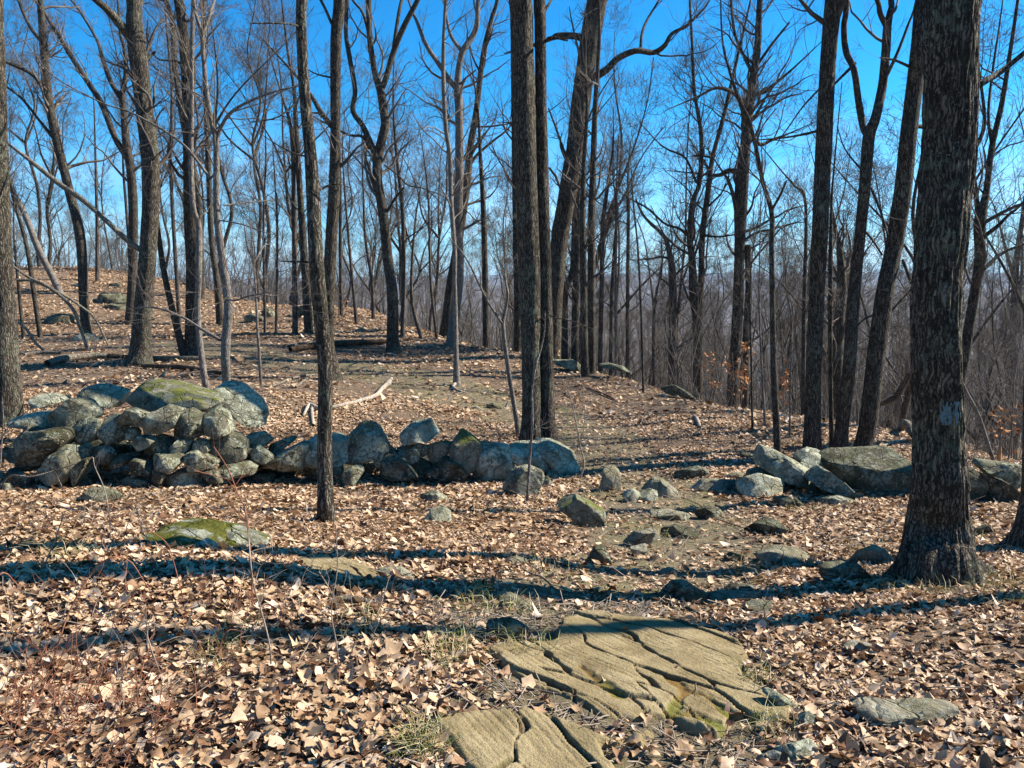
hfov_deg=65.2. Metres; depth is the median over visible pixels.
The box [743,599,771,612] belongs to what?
rock
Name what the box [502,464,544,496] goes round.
wall stone
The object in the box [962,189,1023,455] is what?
tree
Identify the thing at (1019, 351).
tree
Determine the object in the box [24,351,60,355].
fallen log
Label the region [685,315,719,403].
tree
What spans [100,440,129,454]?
wall stone
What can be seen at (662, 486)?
rock
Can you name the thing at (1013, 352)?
tree
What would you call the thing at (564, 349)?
tree
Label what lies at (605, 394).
fallen stick
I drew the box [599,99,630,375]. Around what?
tree
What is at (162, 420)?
wall stone
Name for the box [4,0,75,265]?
tree
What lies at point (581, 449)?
sapling
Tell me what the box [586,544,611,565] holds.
rock
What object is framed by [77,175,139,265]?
tree
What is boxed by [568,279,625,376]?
tree
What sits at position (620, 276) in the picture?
tree
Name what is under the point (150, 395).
wall stone
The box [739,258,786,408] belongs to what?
tree
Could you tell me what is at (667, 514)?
rock
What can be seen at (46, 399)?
wall stone
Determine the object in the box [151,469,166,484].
wall stone
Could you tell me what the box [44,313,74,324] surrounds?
rock
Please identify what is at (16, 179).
tree
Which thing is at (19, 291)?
tree
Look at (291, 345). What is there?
fallen branch
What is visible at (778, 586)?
fallen twig
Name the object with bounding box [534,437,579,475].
wall stone
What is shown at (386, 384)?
fallen branch
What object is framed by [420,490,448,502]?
rock
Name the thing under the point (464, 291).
tree
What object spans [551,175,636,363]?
tree
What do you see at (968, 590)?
fallen twig
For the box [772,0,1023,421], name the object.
tree
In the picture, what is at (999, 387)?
tree
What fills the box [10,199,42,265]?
tree
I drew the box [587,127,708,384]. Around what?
tree
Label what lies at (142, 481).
wall stone
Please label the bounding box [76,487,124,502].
rock
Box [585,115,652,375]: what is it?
tree
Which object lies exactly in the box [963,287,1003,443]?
tree
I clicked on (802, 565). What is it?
rock
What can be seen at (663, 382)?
tree
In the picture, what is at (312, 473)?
wall stone
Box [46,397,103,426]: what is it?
wall stone
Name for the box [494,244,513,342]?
tree
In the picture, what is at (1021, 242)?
tree
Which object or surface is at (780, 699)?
rock
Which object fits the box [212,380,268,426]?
wall stone
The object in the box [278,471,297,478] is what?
wall stone
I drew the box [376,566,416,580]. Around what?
rock
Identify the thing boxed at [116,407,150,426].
wall stone
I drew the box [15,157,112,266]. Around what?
tree
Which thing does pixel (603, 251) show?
tree
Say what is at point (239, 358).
leaf litter
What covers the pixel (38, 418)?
wall stone
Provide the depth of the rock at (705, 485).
9.54 m
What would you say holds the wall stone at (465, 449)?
on the wall stone at (446, 469)
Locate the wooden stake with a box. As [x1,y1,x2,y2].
[997,446,1001,460]
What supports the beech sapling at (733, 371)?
on the ground at (740, 737)
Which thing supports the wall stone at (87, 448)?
on the wall stone at (79, 471)
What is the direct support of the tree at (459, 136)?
on the ground at (740, 737)
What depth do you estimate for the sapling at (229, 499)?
3.63 m
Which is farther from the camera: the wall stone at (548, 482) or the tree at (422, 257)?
the tree at (422, 257)
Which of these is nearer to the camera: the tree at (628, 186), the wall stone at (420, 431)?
the wall stone at (420, 431)
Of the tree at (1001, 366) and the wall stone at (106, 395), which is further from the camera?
the tree at (1001, 366)
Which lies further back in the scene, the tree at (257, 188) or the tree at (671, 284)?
the tree at (257, 188)
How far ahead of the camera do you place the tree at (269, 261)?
98.16 m
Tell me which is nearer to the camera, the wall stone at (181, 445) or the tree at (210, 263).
the wall stone at (181, 445)
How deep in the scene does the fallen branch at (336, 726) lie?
2.78 m
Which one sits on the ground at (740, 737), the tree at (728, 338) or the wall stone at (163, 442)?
the tree at (728, 338)
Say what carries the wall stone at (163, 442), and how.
on the wall stone at (166, 462)
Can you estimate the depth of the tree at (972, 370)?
34.22 m
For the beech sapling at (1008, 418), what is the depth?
12.01 m
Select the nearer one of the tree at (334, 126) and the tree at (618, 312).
the tree at (334, 126)
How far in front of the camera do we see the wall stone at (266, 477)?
9.57 m
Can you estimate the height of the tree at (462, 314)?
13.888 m
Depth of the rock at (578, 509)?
7.30 m
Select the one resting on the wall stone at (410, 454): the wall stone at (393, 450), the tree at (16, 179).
the wall stone at (393, 450)
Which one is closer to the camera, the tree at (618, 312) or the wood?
the tree at (618, 312)
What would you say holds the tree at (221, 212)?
on the ground at (740, 737)
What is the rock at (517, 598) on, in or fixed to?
on the ground at (740, 737)
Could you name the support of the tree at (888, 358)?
on the ground at (740, 737)
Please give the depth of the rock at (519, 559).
5.03 m
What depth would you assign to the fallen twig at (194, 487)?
8.83 m
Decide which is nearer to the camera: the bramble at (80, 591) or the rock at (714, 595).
the bramble at (80, 591)
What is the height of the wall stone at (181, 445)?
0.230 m
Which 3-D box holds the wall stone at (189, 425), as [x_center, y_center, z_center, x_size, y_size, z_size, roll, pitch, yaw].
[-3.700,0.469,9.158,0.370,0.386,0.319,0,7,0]
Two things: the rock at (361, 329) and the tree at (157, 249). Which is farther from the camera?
the tree at (157, 249)
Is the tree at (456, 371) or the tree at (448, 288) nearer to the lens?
the tree at (456, 371)
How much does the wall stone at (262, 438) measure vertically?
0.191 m
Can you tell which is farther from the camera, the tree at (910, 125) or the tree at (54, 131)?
the tree at (54, 131)
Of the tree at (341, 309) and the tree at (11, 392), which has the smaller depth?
the tree at (11, 392)
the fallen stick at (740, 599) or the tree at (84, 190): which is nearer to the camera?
the fallen stick at (740, 599)
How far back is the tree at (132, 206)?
25.14 m
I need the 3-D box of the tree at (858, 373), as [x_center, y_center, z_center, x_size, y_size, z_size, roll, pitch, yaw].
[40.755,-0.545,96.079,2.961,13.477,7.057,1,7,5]
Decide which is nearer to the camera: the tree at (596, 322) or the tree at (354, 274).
the tree at (596, 322)
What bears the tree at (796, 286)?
on the ground at (740, 737)
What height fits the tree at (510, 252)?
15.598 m
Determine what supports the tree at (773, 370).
on the ground at (740, 737)
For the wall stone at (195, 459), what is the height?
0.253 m
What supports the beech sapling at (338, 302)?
on the ground at (740, 737)
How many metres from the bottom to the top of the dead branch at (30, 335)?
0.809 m
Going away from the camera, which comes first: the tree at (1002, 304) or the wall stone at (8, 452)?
the wall stone at (8, 452)
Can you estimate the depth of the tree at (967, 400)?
74.96 m
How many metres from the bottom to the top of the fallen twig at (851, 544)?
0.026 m
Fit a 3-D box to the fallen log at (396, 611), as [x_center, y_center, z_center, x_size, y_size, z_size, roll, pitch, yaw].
[-0.560,1.084,3.807,0.097,0.038,0.039,2,7,12]
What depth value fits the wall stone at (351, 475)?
9.60 m
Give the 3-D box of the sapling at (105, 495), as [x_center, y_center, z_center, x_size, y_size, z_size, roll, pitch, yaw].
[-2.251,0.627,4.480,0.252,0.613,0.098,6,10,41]
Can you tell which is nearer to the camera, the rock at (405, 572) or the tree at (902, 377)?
the rock at (405, 572)
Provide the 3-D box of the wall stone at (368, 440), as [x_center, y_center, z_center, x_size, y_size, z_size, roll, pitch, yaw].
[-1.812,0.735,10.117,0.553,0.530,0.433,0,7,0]
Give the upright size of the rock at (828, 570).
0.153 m
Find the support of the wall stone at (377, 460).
on the wall stone at (395, 468)
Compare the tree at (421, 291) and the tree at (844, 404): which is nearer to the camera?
the tree at (844, 404)
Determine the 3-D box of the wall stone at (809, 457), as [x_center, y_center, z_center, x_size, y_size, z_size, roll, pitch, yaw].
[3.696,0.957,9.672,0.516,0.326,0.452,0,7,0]
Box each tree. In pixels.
[0,0,23,427]
[4,0,48,183]
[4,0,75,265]
[4,0,136,333]
[4,1,79,62]
[5,42,74,176]
[6,14,88,264]
[7,101,28,236]
[8,105,56,337]
[8,132,63,293]
[10,179,33,337]
[10,188,71,265]
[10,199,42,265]
[11,0,382,430]
[11,183,92,266]
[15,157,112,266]
[18,208,47,260]
[20,0,163,324]
[53,90,134,267]
[58,162,111,268]
[59,206,89,265]
[65,215,139,270]
[74,50,119,280]
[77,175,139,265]
[78,0,233,360]
[84,0,170,251]
[85,196,127,270]
[86,234,109,268]
[87,250,124,270]
[90,190,140,271]
[90,226,124,268]
[92,0,198,366]
[94,0,298,301]
[94,100,185,355]
[98,57,235,266]
[102,0,482,522]
[121,140,242,289]
[123,0,295,302]
[123,222,170,277]
[129,63,206,244]
[140,0,249,388]
[142,0,323,285]
[144,0,228,330]
[149,23,240,232]
[150,0,224,298]
[156,236,185,280]
[156,241,185,282]
[163,0,238,324]
[169,195,228,290]
[174,207,247,275]
[177,178,248,297]
[188,0,408,304]
[204,204,256,299]
[204,216,214,288]
[204,230,226,286]
[213,138,305,287]
[220,160,288,292]
[229,0,374,380]
[229,90,304,332]
[239,226,287,299]
[240,203,300,385]
[241,143,300,332]
[242,240,284,300]
[257,26,324,333]
[262,0,314,333]
[265,246,283,304]
[268,252,288,303]
[269,133,328,288]
[269,195,300,303]
[274,0,477,353]
[279,127,354,304]
[303,121,418,314]
[304,191,367,305]
[306,200,380,306]
[312,39,374,307]
[313,111,399,323]
[317,71,435,324]
[322,66,372,316]
[322,100,408,318]
[335,228,358,305]
[335,244,363,307]
[343,254,368,301]
[349,216,397,307]
[350,275,365,307]
[351,152,394,298]
[355,32,442,336]
[356,106,438,309]
[364,41,475,331]
[365,219,417,315]
[371,108,487,321]
[379,219,427,326]
[381,0,496,385]
[389,146,440,337]
[399,82,453,339]
[405,142,511,332]
[406,253,430,330]
[406,265,423,325]
[407,0,509,346]
[409,234,442,327]
[415,218,481,344]
[421,295,480,326]
[422,229,491,343]
[423,293,439,330]
[428,282,444,330]
[438,250,489,338]
[439,0,547,336]
[446,18,510,348]
[447,203,519,433]
[449,0,624,440]
[459,305,479,340]
[461,278,495,342]
[463,152,513,348]
[464,0,735,358]
[465,158,513,347]
[469,243,513,348]
[472,215,505,348]
[473,135,513,336]
[480,0,568,352]
[481,151,647,313]
[489,259,513,347]
[491,92,606,348]
[492,149,607,318]
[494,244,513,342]
[533,0,608,441]
[547,41,623,362]
[548,0,647,373]
[549,105,770,379]
[551,0,631,376]
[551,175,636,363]
[555,126,606,358]
[558,0,787,400]
[560,62,656,373]
[564,258,621,354]
[566,0,695,364]
[568,188,656,357]
[568,268,625,358]
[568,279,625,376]
[568,298,603,349]
[568,299,656,382]
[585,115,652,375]
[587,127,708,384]
[587,241,624,366]
[595,117,662,378]
[595,237,716,379]
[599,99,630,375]
[619,152,664,392]
[619,323,663,380]
[620,0,845,407]
[621,179,716,384]
[622,289,690,382]
[625,181,799,399]
[630,269,664,363]
[631,289,712,393]
[632,262,688,374]
[632,301,650,380]
[634,120,719,385]
[635,0,812,452]
[637,294,730,401]
[638,240,684,387]
[642,32,746,386]
[646,238,679,386]
[654,271,688,386]
[656,295,709,384]
[659,262,725,390]
[676,258,731,400]
[679,217,733,401]
[680,196,776,397]
[681,307,731,398]
[682,281,750,406]
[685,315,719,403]
[687,242,753,402]
[697,98,916,418]
[703,325,768,405]
[704,287,726,399]
[708,235,784,410]
[718,244,742,363]
[721,181,785,430]
[722,0,848,450]
[729,61,865,417]
[737,163,783,425]
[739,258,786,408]
[740,96,916,413]
[740,245,757,408]
[744,208,909,416]
[744,285,827,398]
[752,195,908,403]
[752,208,824,410]
[752,320,769,392]
[753,0,1023,447]
[760,162,892,417]
[764,228,799,411]
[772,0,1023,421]
[775,179,1016,427]
[778,246,805,435]
[781,181,852,417]
[785,90,1023,425]
[787,90,878,419]
[787,236,871,422]
[789,249,880,421]
[791,324,860,413]
[794,49,861,447]
[797,236,907,352]
[798,237,878,410]
[806,0,923,446]
[833,213,888,423]
[833,293,909,401]
[834,239,1023,459]
[852,340,866,408]
[853,297,871,422]
[857,216,1023,452]
[860,251,1023,431]
[861,308,909,423]
[877,272,911,428]
[878,332,910,427]
[880,114,1023,427]
[881,0,1023,588]
[884,280,910,426]
[888,268,909,411]
[889,319,1010,446]
[908,0,1023,383]
[909,87,1023,430]
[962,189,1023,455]
[962,255,1023,443]
[962,310,1021,444]
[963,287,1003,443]
[965,257,1023,394]
[965,328,976,440]
[967,301,993,436]
[967,366,1007,452]
[968,214,1023,444]
[974,315,1023,381]
[981,301,1014,451]
[988,304,1023,412]
[989,94,1023,453]
[993,404,1021,459]
[998,316,1023,547]
[1004,159,1023,451]
[1011,383,1022,459]
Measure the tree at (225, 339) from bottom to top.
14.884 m
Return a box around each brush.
[11,177,1023,459]
[86,242,1021,452]
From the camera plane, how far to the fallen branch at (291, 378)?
16.01 m
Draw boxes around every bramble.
[0,572,18,586]
[43,507,65,568]
[50,556,149,667]
[148,529,182,597]
[216,629,245,657]
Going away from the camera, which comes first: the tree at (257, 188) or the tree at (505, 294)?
the tree at (257, 188)
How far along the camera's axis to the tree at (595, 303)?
63.58 m
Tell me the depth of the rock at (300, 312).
27.52 m
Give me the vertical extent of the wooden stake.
0.289 m
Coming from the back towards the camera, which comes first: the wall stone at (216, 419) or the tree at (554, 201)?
the tree at (554, 201)
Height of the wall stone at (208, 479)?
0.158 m
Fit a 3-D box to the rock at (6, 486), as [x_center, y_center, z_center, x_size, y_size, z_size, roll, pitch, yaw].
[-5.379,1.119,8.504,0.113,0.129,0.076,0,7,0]
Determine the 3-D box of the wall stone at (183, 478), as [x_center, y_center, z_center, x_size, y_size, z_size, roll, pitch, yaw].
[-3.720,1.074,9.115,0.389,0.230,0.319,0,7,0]
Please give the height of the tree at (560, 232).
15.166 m
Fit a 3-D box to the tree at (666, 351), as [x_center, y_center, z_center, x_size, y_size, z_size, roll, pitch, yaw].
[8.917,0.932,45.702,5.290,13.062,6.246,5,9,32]
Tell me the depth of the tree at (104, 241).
51.25 m
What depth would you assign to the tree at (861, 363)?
96.53 m
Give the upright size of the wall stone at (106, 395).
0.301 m
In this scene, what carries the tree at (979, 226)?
on the ground at (740, 737)
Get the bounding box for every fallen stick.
[23,562,39,585]
[40,637,129,648]
[295,376,308,387]
[488,690,529,710]
[586,387,616,401]
[594,731,628,736]
[693,414,700,427]
[721,598,751,602]
[987,623,1023,626]
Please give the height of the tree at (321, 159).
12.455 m
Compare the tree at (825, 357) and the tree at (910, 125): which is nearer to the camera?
the tree at (910, 125)
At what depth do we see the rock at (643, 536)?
6.56 m
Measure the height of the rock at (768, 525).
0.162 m
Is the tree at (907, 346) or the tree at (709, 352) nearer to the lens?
the tree at (907, 346)
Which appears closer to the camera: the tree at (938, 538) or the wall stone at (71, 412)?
the tree at (938, 538)
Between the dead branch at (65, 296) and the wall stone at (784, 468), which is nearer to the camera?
the wall stone at (784, 468)
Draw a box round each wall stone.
[2,443,13,463]
[4,468,34,486]
[6,410,52,428]
[13,424,75,471]
[28,393,70,408]
[36,444,85,485]
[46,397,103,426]
[70,456,94,486]
[73,417,102,444]
[76,383,130,407]
[81,442,92,456]
[90,440,101,463]
[92,445,116,464]
[97,413,129,445]
[99,451,140,470]
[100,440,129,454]
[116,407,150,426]
[119,443,141,457]
[121,475,153,488]
[125,379,223,411]
[125,427,141,441]
[128,457,153,476]
[132,434,158,451]
[141,433,174,456]
[142,404,185,434]
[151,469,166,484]
[153,452,184,473]
[165,467,203,486]
[169,438,193,453]
[174,407,204,440]
[183,449,220,472]
[192,438,210,453]
[200,389,224,412]
[200,468,225,484]
[202,405,235,437]
[208,430,249,455]
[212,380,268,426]
[217,460,259,478]
[219,446,246,465]
[244,448,259,465]
[244,473,275,483]
[246,431,273,447]
[251,445,273,464]
[255,464,279,475]
[262,440,310,471]
[268,435,296,453]
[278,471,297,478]
[297,470,306,475]
[304,465,343,479]
[305,432,347,468]
[341,463,352,474]
[342,464,363,487]
[346,420,390,464]
[362,461,376,473]
[373,451,383,468]
[379,452,418,481]
[388,446,397,455]
[397,444,419,463]
[400,418,439,445]
[412,457,431,481]
[414,443,427,457]
[426,455,467,482]
[427,440,452,462]
[449,428,482,473]
[473,440,514,482]
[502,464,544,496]
[509,440,550,471]
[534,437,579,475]
[542,476,551,486]
[546,469,558,479]
[735,472,783,498]
[745,466,775,476]
[753,444,810,486]
[792,447,824,468]
[804,464,857,498]
[819,445,910,494]
[968,465,988,500]
[971,458,1021,489]
[980,473,1019,503]
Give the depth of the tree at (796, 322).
33.57 m
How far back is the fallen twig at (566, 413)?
15.01 m
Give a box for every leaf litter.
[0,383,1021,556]
[0,507,1023,767]
[14,265,828,421]
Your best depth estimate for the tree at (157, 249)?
58.63 m
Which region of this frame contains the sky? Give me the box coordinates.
[4,0,1023,277]
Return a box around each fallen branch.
[168,368,220,378]
[261,373,315,386]
[282,711,342,727]
[287,339,349,346]
[302,377,392,425]
[324,705,360,715]
[658,602,711,621]
[880,373,910,405]
[884,439,905,445]
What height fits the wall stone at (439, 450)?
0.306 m
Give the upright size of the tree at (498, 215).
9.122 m
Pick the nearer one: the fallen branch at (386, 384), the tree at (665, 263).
the fallen branch at (386, 384)
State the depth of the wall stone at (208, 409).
10.52 m
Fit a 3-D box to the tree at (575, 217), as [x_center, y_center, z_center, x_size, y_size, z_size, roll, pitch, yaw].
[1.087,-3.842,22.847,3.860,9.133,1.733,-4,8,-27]
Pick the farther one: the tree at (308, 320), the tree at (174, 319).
the tree at (308, 320)
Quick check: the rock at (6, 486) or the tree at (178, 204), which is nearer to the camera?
the rock at (6, 486)
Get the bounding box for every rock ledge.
[300,554,380,582]
[429,706,653,767]
[487,610,792,738]
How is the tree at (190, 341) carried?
on the ground at (740, 737)
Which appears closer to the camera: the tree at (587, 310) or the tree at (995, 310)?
the tree at (995, 310)
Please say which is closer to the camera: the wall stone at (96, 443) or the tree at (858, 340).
the wall stone at (96, 443)
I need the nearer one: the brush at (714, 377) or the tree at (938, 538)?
the tree at (938, 538)
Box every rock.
[0,483,11,490]
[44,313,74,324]
[72,333,99,341]
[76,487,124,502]
[97,293,126,303]
[103,303,125,309]
[109,283,121,286]
[137,517,271,549]
[196,538,217,551]
[225,531,268,549]
[244,314,262,321]
[261,307,274,317]
[298,305,312,315]
[355,327,365,331]
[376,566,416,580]
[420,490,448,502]
[424,505,450,523]
[486,403,501,408]
[486,616,530,639]
[499,592,533,610]
[505,556,527,563]
[553,359,580,371]
[556,494,606,527]
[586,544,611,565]
[596,362,629,371]
[599,465,620,490]
[623,489,640,502]
[623,528,659,545]
[629,543,647,555]
[640,488,657,501]
[641,477,679,497]
[649,508,690,520]
[660,524,699,538]
[660,567,677,576]
[660,579,707,602]
[661,384,695,400]
[674,466,709,478]
[689,478,737,491]
[693,505,722,519]
[708,590,760,602]
[723,582,753,590]
[724,551,744,561]
[725,471,742,478]
[737,452,752,458]
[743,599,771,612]
[744,517,789,534]
[753,545,809,565]
[755,750,789,767]
[762,687,799,707]
[772,495,803,508]
[774,738,818,767]
[790,563,809,567]
[798,711,816,729]
[804,484,820,495]
[815,495,854,504]
[818,560,870,582]
[843,640,872,650]
[850,696,958,726]
[851,544,890,563]
[897,419,911,436]
[974,524,993,535]
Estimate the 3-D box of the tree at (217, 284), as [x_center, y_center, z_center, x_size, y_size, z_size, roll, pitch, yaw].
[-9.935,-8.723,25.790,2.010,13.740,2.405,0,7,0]
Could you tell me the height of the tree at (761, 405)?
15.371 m
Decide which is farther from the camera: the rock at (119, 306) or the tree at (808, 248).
the tree at (808, 248)
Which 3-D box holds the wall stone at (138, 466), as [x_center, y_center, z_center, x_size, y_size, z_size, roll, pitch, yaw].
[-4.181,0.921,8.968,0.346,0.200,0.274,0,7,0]
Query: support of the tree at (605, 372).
on the ground at (740, 737)
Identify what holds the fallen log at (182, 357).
on the ground at (740, 737)
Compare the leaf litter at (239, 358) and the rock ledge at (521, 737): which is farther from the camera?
the leaf litter at (239, 358)
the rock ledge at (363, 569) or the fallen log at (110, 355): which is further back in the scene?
the fallen log at (110, 355)
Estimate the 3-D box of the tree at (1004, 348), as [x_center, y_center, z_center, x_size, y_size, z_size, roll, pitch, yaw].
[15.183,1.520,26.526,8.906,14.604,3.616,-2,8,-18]
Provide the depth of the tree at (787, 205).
28.46 m
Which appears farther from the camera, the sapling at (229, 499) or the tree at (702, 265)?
the tree at (702, 265)
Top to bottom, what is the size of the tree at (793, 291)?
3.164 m
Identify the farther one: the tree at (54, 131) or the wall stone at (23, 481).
the tree at (54, 131)
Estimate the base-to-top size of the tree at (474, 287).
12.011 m
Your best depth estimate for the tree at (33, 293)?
22.45 m
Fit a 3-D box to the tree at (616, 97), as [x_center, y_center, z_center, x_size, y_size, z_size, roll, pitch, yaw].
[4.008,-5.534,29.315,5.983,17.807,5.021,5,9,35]
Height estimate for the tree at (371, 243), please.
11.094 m
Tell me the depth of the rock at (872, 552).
5.94 m
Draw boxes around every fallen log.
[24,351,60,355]
[44,353,107,365]
[107,353,127,358]
[141,364,221,374]
[152,356,233,359]
[288,339,385,351]
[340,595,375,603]
[385,608,403,614]
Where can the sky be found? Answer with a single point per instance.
(656, 32)
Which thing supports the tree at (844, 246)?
on the ground at (740, 737)
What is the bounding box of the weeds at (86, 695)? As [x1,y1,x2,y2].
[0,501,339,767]
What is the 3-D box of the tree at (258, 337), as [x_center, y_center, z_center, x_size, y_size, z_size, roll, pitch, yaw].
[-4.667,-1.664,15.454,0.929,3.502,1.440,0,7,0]
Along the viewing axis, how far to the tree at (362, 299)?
52.63 m
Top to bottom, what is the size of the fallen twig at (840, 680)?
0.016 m
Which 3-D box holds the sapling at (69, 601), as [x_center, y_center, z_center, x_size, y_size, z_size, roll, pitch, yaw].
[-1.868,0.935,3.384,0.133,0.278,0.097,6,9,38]
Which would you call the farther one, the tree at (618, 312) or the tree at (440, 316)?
the tree at (440, 316)
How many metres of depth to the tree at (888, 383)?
26.24 m
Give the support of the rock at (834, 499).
on the ground at (740, 737)
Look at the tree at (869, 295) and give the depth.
61.12 m
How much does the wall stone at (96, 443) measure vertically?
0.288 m
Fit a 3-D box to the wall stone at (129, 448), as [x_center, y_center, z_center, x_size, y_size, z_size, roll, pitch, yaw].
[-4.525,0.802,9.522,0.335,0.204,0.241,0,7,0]
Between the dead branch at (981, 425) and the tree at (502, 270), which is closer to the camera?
the dead branch at (981, 425)
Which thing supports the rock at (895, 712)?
on the ground at (740, 737)
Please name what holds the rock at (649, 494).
on the ground at (740, 737)
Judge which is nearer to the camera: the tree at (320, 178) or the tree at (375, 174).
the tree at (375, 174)
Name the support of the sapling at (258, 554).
on the ground at (740, 737)
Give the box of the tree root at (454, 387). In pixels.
[452,382,464,391]
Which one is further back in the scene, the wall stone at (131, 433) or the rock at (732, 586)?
the wall stone at (131, 433)
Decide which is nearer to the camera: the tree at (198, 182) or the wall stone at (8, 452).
the wall stone at (8, 452)
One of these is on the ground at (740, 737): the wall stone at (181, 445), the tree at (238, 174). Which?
the tree at (238, 174)
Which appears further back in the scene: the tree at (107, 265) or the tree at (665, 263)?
the tree at (107, 265)
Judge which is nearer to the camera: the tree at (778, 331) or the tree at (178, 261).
the tree at (778, 331)
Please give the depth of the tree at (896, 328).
70.03 m
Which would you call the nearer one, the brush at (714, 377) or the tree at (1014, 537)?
the tree at (1014, 537)
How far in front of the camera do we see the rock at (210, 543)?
4.53 m
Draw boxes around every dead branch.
[8,143,138,251]
[13,266,87,348]
[16,279,108,345]
[18,321,45,350]
[67,299,124,318]
[963,382,994,460]
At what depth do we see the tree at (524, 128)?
11.65 m
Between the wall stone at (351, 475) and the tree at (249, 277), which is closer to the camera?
the wall stone at (351, 475)
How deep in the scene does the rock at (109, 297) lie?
28.54 m
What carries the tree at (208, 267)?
on the ground at (740, 737)
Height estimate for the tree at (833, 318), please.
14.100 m
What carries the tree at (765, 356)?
on the ground at (740, 737)
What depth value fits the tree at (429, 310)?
72.46 m
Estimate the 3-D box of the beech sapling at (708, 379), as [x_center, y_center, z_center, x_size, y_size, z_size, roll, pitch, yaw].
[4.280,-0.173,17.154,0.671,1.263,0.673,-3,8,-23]
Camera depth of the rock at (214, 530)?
4.77 m
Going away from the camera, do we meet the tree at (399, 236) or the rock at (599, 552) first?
the rock at (599, 552)
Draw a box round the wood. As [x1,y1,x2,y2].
[12,215,1023,444]
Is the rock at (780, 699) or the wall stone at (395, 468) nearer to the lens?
the rock at (780, 699)
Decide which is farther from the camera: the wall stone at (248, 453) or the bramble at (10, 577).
the wall stone at (248, 453)
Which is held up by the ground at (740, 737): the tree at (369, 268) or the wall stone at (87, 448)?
the tree at (369, 268)
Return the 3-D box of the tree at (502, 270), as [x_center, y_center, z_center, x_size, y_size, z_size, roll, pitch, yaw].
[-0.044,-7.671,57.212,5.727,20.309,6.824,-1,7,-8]
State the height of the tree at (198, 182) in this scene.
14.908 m
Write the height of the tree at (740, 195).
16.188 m
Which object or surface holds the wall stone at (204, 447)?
on the wall stone at (195, 459)
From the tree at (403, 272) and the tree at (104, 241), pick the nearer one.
the tree at (403, 272)
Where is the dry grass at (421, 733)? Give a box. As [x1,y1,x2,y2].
[5,397,1023,765]
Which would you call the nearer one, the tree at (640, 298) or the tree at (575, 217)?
the tree at (640, 298)
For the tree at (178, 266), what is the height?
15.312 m
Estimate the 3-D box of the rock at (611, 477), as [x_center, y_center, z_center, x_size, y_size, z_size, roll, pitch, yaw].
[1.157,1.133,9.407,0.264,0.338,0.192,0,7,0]
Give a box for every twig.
[157,482,246,490]
[355,539,422,552]
[510,406,601,417]
[520,565,563,593]
[682,497,743,527]
[720,586,808,588]
[746,540,795,545]
[798,542,900,546]
[813,671,865,684]
[946,585,994,596]
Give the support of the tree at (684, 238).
on the ground at (740, 737)
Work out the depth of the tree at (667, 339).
96.75 m
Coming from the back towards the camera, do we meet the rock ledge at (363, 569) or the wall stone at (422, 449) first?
the wall stone at (422, 449)
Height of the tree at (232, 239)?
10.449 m
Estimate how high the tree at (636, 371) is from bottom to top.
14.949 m
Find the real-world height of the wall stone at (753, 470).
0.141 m
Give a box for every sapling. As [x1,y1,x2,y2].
[0,397,74,488]
[57,576,78,628]
[93,443,127,539]
[140,597,160,672]
[183,429,257,606]
[212,503,313,666]
[252,540,275,570]
[301,495,378,664]
[335,288,349,315]
[526,310,554,500]
[557,375,593,477]
[696,346,730,400]
[710,347,747,406]
[736,341,755,405]
[778,359,798,411]
[982,408,1019,457]
[984,403,1022,460]
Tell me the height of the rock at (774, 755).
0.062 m
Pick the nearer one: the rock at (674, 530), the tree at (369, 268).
the rock at (674, 530)
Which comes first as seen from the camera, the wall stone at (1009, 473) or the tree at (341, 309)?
the wall stone at (1009, 473)
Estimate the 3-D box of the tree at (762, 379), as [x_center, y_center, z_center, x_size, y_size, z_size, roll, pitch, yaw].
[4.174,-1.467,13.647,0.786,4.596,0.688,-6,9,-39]
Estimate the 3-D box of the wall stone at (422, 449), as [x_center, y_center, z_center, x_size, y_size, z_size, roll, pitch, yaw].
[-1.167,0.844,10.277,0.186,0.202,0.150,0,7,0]
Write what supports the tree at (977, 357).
on the ground at (740, 737)
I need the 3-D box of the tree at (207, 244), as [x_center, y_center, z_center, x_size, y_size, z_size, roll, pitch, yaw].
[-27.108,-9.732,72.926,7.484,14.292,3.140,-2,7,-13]
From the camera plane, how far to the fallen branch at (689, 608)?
4.39 m
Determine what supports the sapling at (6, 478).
on the ground at (740, 737)
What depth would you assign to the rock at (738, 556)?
6.15 m
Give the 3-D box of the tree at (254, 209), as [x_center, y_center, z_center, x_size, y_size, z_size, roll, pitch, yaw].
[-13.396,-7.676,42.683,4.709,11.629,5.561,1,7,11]
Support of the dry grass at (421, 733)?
on the ground at (740, 737)
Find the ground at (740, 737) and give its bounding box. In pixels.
[0,267,1023,767]
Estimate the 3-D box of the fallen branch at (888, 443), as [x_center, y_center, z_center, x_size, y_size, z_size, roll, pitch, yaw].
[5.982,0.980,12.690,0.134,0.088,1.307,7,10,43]

